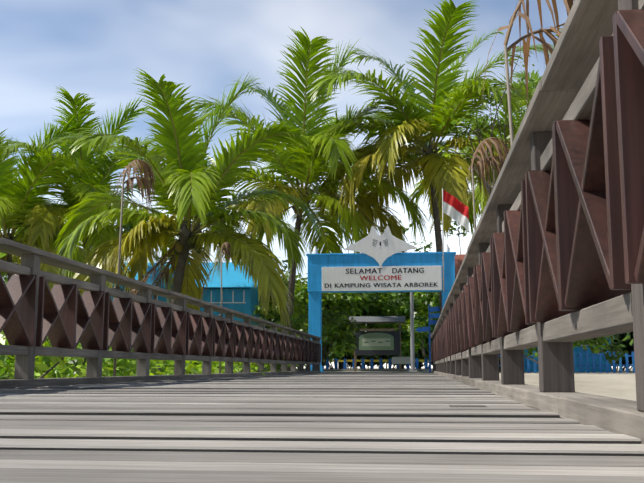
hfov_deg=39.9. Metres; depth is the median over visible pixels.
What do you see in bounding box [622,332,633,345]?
leaves
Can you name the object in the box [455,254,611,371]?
fence
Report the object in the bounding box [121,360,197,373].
mangrove shrub
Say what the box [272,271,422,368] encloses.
tree behind gate
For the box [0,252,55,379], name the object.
mangrove shrub
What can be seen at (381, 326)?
gate shrub
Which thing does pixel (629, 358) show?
hedge shrub
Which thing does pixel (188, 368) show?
mangrove shrub
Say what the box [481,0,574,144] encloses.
decorative pole
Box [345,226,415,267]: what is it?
manta gate board
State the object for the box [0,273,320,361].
railing panels
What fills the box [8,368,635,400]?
ground
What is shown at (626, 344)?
hedge shrub
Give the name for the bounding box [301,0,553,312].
tall palm
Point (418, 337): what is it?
gate shrub
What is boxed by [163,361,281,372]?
mangrove shrub
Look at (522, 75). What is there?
palm
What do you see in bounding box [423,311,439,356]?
gate shrub
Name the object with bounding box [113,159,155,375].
decorative pole
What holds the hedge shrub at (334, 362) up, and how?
on the ground
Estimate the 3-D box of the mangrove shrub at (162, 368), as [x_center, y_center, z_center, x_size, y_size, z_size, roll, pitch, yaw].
[-2.495,2.448,16.383,3.320,1.736,3.342,-1,-8,6]
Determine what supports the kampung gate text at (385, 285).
attached to the welcome gate
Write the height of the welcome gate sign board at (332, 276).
0.800 m
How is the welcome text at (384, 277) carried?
attached to the welcome gate
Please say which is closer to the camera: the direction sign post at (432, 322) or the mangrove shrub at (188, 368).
the mangrove shrub at (188, 368)
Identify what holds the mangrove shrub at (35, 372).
on the ground
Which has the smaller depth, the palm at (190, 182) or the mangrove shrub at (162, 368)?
the mangrove shrub at (162, 368)
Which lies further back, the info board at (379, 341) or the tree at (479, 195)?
the tree at (479, 195)
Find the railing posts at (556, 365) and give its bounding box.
[432,0,643,411]
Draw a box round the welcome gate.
[306,252,455,371]
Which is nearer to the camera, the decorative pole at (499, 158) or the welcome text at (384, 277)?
the decorative pole at (499, 158)
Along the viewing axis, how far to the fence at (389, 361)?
41.45 m
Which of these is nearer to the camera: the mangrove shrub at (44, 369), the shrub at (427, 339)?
the mangrove shrub at (44, 369)
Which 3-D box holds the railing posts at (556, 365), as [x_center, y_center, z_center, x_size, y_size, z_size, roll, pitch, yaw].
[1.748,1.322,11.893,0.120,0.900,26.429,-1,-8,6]
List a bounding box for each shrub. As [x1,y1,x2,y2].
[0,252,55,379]
[0,285,187,379]
[0,336,116,378]
[0,337,6,374]
[2,331,85,376]
[58,343,238,376]
[105,359,267,374]
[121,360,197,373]
[161,320,289,373]
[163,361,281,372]
[250,295,324,352]
[277,306,364,365]
[294,318,333,368]
[322,305,383,368]
[324,304,410,368]
[324,330,371,368]
[346,351,426,368]
[378,292,438,368]
[390,298,439,359]
[396,341,432,367]
[420,292,439,351]
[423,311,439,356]
[499,334,627,364]
[610,332,633,370]
[611,350,631,368]
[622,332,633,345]
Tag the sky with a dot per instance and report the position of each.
(93, 48)
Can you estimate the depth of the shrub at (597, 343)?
26.17 m
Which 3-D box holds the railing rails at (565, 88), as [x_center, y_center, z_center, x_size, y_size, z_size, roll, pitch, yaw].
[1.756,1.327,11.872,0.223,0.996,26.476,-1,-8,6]
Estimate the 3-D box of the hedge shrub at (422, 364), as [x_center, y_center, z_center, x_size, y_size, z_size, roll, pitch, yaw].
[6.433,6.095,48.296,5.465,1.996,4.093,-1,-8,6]
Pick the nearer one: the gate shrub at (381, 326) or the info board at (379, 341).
the info board at (379, 341)
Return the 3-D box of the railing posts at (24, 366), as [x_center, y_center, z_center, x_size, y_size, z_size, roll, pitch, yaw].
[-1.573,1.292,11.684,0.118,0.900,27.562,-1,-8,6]
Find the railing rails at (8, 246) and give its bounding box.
[0,238,320,387]
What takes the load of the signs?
on the ground
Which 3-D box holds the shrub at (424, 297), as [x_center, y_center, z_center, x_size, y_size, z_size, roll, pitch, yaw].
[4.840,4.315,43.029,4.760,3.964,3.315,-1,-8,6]
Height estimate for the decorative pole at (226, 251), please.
2.301 m
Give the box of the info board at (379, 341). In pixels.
[349,316,405,371]
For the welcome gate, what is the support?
on the ground
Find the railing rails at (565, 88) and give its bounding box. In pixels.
[431,0,643,443]
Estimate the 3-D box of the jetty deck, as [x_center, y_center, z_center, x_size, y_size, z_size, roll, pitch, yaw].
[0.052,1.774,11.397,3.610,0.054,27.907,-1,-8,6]
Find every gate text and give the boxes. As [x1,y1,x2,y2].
[325,282,437,287]
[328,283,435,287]
[346,268,381,273]
[393,268,423,272]
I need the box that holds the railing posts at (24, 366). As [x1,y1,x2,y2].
[14,254,319,378]
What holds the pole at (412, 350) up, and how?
on the ground
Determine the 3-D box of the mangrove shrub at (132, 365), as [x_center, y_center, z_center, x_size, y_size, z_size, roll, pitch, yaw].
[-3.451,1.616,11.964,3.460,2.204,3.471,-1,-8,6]
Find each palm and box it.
[0,85,178,300]
[0,116,136,289]
[44,68,321,374]
[173,27,430,371]
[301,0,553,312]
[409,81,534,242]
[467,28,562,214]
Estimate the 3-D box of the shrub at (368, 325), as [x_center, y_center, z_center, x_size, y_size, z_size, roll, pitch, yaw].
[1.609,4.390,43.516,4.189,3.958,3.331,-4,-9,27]
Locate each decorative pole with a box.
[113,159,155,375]
[219,242,230,372]
[468,137,509,231]
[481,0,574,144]
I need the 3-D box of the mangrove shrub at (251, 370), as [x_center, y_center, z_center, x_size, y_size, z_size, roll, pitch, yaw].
[-2.203,2.494,18.709,3.530,1.897,3.294,-1,-8,6]
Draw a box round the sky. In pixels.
[0,0,632,367]
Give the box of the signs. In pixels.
[392,357,410,371]
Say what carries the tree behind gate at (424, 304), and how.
on the ground
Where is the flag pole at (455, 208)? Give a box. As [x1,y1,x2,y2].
[442,188,468,291]
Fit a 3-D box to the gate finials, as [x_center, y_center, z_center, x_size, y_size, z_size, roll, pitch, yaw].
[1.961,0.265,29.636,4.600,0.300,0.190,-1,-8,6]
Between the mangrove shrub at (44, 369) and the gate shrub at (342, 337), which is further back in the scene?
the gate shrub at (342, 337)
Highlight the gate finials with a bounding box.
[313,244,449,253]
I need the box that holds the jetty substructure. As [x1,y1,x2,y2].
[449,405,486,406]
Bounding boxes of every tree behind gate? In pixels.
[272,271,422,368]
[373,220,432,368]
[384,221,471,359]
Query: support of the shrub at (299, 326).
on the ground
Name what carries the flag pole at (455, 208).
attached to the welcome gate
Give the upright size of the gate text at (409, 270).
0.170 m
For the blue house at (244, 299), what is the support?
on the ground
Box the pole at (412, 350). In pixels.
[408,292,416,371]
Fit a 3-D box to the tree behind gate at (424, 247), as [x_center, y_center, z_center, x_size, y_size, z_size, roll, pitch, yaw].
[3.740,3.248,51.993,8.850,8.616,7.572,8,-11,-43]
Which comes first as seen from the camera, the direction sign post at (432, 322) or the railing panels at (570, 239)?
the railing panels at (570, 239)
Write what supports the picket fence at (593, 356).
on the ground
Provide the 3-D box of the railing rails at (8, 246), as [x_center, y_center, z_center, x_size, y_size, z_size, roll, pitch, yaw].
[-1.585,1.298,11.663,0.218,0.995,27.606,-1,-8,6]
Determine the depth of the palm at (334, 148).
33.82 m
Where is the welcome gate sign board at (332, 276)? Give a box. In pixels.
[322,266,441,290]
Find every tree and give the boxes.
[206,202,304,326]
[430,46,541,194]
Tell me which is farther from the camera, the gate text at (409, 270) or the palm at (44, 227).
the palm at (44, 227)
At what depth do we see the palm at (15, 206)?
34.90 m
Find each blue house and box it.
[107,262,271,324]
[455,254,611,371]
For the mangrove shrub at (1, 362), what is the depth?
6.80 m
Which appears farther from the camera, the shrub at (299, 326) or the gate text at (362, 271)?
the shrub at (299, 326)
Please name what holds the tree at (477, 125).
on the ground
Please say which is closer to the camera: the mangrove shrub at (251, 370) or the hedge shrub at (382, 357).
the mangrove shrub at (251, 370)
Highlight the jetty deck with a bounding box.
[0,372,643,482]
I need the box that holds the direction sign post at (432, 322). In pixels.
[415,304,440,371]
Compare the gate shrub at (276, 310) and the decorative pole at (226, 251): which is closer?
the decorative pole at (226, 251)
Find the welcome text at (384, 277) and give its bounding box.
[360,275,400,279]
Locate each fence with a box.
[265,358,432,371]
[499,352,634,372]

